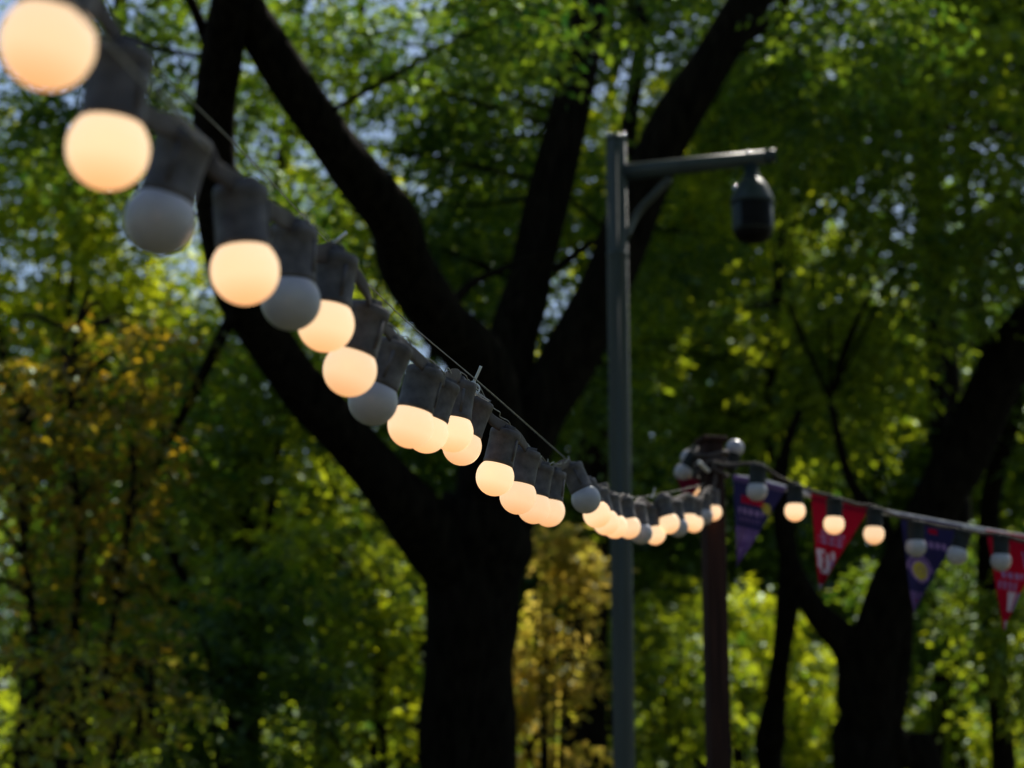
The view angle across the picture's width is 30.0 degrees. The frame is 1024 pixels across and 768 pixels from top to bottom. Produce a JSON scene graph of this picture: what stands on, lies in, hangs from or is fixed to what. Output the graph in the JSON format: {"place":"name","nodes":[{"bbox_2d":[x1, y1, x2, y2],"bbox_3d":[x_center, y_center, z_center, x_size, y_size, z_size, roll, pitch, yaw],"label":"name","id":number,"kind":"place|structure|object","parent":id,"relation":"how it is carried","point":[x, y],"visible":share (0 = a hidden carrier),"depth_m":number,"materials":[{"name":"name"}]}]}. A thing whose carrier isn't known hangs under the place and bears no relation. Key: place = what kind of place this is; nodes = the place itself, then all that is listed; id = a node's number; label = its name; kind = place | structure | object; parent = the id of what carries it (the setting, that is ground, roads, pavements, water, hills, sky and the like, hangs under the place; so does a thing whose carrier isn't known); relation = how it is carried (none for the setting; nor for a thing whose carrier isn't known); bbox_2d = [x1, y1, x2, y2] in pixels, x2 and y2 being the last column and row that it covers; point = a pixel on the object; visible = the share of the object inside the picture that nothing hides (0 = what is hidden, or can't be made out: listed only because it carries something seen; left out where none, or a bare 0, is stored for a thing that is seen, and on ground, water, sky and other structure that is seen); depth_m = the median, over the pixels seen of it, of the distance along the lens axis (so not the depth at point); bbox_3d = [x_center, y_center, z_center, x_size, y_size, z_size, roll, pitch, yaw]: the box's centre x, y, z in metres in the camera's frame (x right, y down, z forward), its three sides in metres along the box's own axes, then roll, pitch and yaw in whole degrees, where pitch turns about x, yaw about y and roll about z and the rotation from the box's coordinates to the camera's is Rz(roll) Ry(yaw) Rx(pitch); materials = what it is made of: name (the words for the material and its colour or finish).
{"place":"outdoors","nodes":[
{"label":"outdoors","id":0,"kind":"place"},
{"bbox_2d":[0,76,1023,767],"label":"wood","id":1,"kind":"object","parent":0,"point":[12,618],"depth_m":49.05,"materials":[{"name":"green plant"}]},
{"bbox_2d":[0,0,1023,753],"label":"sky","id":2,"kind":"structure","parent":0,"point":[8,6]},
{"bbox_3d":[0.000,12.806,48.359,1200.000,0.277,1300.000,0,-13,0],"label":"ground","id":3,"kind":"structure","parent":0,"visible":0},
{"bbox_2d":[0,629,242,767],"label":"shrub","id":4,"kind":"object","parent":3,"relation":"on","point":[81,730],"visible":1,"depth_m":10.25,"materials":[{"name":"green plant"}]},
{"bbox_2d":[0,288,249,767],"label":"yellowing tree","id":5,"kind":"object","parent":3,"relation":"on","point":[78,370],"visible":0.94,"depth_m":11.46,"materials":[{"name":"yellow plant"}]},
{"bbox_2d":[0,0,267,767],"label":"tree","id":6,"kind":"object","parent":3,"relation":"on","point":[96,243],"visible":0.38,"depth_m":20.38,"materials":[{"name":"green plant"}]},
{"bbox_2d":[0,0,367,767],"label":"tree","id":7,"kind":"object","parent":3,"relation":"on","point":[16,352],"visible":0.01,"depth_m":26.61,"materials":[{"name":"green plant"}]},
{"bbox_2d":[15,534,386,767],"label":"shrub","id":8,"kind":"object","parent":3,"relation":"on","point":[235,649],"visible":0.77,"depth_m":14.05,"materials":[{"name":"green plant"}]},
{"bbox_2d":[0,0,433,767],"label":"tree","id":9,"kind":"object","parent":3,"relation":"on","point":[252,450],"visible":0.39,"depth_m":18.85,"materials":[{"name":"green plant"}]},
{"bbox_2d":[224,489,425,767],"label":"shrub","id":10,"kind":"object","parent":3,"relation":"on","point":[389,622],"visible":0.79,"depth_m":14.96,"materials":[{"name":"green plant"}]},
{"bbox_2d":[141,0,584,765],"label":"tree","id":11,"kind":"object","parent":3,"relation":"on","point":[317,172],"visible":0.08,"depth_m":27.60,"materials":[{"name":"green plant"}]},
{"bbox_2d":[189,5,677,767],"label":"tree","id":12,"kind":"object","parent":3,"relation":"on","point":[441,465],"visible":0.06,"depth_m":25.40,"materials":[{"name":"green plant"}]},
{"bbox_2d":[0,0,986,767],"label":"tree","id":13,"kind":"object","parent":3,"relation":"on","point":[466,548],"visible":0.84,"depth_m":13.25,"materials":[{"name":"green plant"}]},
{"bbox_2d":[0,651,1023,767],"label":"undergrowth","id":14,"kind":"object","parent":3,"relation":"on","point":[10,708],"visible":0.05,"depth_m":34.83,"materials":[{"name":"green plant"}]},
{"bbox_2d":[413,0,713,767],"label":"tree","id":15,"kind":"object","parent":3,"relation":"on","point":[593,733],"visible":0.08,"depth_m":17.89,"materials":[{"name":"green plant"}]},
{"bbox_2d":[513,521,639,767],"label":"shrub","id":16,"kind":"object","parent":3,"relation":"on","point":[569,561],"visible":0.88,"depth_m":15.02,"materials":[{"name":"yellow plant"}]},
{"bbox_2d":[384,4,838,767],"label":"tree","id":17,"kind":"object","parent":3,"relation":"on","point":[600,122],"visible":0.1,"depth_m":26.31,"materials":[{"name":"green plant"}]},
{"bbox_2d":[546,591,768,767],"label":"shrub","id":18,"kind":"object","parent":3,"relation":"on","point":[669,747],"visible":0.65,"depth_m":19.77,"materials":[{"name":"green plant"}]},
{"bbox_2d":[605,132,776,767],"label":"lamp post","id":19,"kind":"object","parent":3,"relation":"on","point":[752,202],"visible":1,"depth_m":8.75,"materials":[{"name":"metal"}]},
{"bbox_2d":[741,199,770,225],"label":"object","id":20,"kind":"structure","parent":19,"relation":"in","point":[753,211],"depth_m":8.75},
{"bbox_2d":[693,435,731,767],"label":"wooden post","id":21,"kind":"object","parent":3,"relation":"on","point":[716,652],"visible":0.95,"depth_m":6.49,"materials":[{"name":"brown wood"}]},
{"bbox_2d":[0,0,721,544],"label":"festoon light string","id":22,"kind":"object","parent":21,"relation":"hanging from","point":[288,272],"visible":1,"depth_m":1.89,"materials":[{"name":"rubber"}]},
{"bbox_2d":[65,0,704,497],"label":"support wire","id":23,"kind":"object","parent":21,"relation":"attached to","point":[203,142],"visible":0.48,"depth_m":1.98,"materials":[{"name":"black metal"}]},
{"bbox_2d":[674,439,743,495],"bbox_3d":[0.696,0.288,6.815,0.246,0.222,0.218,0,-13,0],"label":"festoon light string","id":24,"kind":"object","parent":21,"relation":"attached to","point":[684,468],"visible":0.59,"depth_m":6.73,"materials":[{"name":"rubber"}]},
{"bbox_2d":[677,475,1023,629],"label":"pennant bunting","id":25,"kind":"object","parent":21,"relation":"hanging from","point":[751,517],"visible":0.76,"depth_m":6.33,"materials":[{"name":"multicoloured fabric"}]},
{"bbox_2d":[713,460,1023,570],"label":"festoon light string","id":26,"kind":"object","parent":21,"relation":"hanging from","point":[957,554],"visible":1,"depth_m":6.21,"materials":[{"name":"rubber"}]},
{"bbox_2d":[634,572,837,767],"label":"shrub","id":27,"kind":"object","parent":3,"relation":"on","point":[759,630],"visible":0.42,"depth_m":21.79,"materials":[{"name":"green plant"}]},
{"bbox_2d":[534,0,976,767],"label":"tree","id":28,"kind":"object","parent":3,"relation":"on","point":[688,558],"visible":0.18,"depth_m":26.94,"materials":[{"name":"green plant"}]},
{"bbox_2d":[552,0,975,767],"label":"tree","id":29,"kind":"object","parent":3,"relation":"on","point":[774,390],"visible":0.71,"depth_m":18.99,"materials":[{"name":"green plant"}]},
{"bbox_2d":[557,13,971,767],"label":"tree","id":30,"kind":"object","parent":3,"relation":"on","point":[759,285],"visible":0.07,"depth_m":28.74,"materials":[{"name":"green plant"}]},
{"bbox_2d":[612,0,1023,767],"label":"tree","id":31,"kind":"object","parent":3,"relation":"on","point":[950,370],"visible":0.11,"depth_m":22.79,"materials":[{"name":"green plant"}]},
{"bbox_2d":[731,644,909,767],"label":"shrub","id":32,"kind":"object","parent":3,"relation":"on","point":[814,754],"visible":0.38,"depth_m":22.62,"materials":[{"name":"green plant"}]},
{"bbox_2d":[621,0,1023,767],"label":"tree","id":33,"kind":"object","parent":3,"relation":"on","point":[871,650],"visible":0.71,"depth_m":16.79,"materials":[{"name":"green plant"}]},
{"bbox_2d":[823,517,1023,764],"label":"shrub","id":34,"kind":"object","parent":3,"relation":"on","point":[924,654],"visible":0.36,"depth_m":21.07,"materials":[{"name":"green plant"}]},
{"bbox_2d":[827,685,1023,767],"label":"shrub","id":35,"kind":"object","parent":3,"relation":"on","point":[979,759],"visible":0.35,"depth_m":21.52,"materials":[{"name":"green plant"}]},
{"bbox_2d":[834,24,1023,767],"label":"tree","id":36,"kind":"object","parent":3,"relation":"on","point":[999,467],"visible":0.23,"depth_m":18.43,"materials":[{"name":"green plant"}]},
{"bbox_2d":[844,11,1023,763],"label":"tree","id":37,"kind":"object","parent":3,"relation":"on","point":[1010,503],"visible":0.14,"depth_m":27.74,"materials":[{"name":"green plant"}]},
{"bbox_2d":[920,539,1023,757],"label":"shrub","id":38,"kind":"object","parent":3,"relation":"on","point":[1004,645],"visible":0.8,"depth_m":18.05,"materials":[{"name":"green plant"}]}
]}

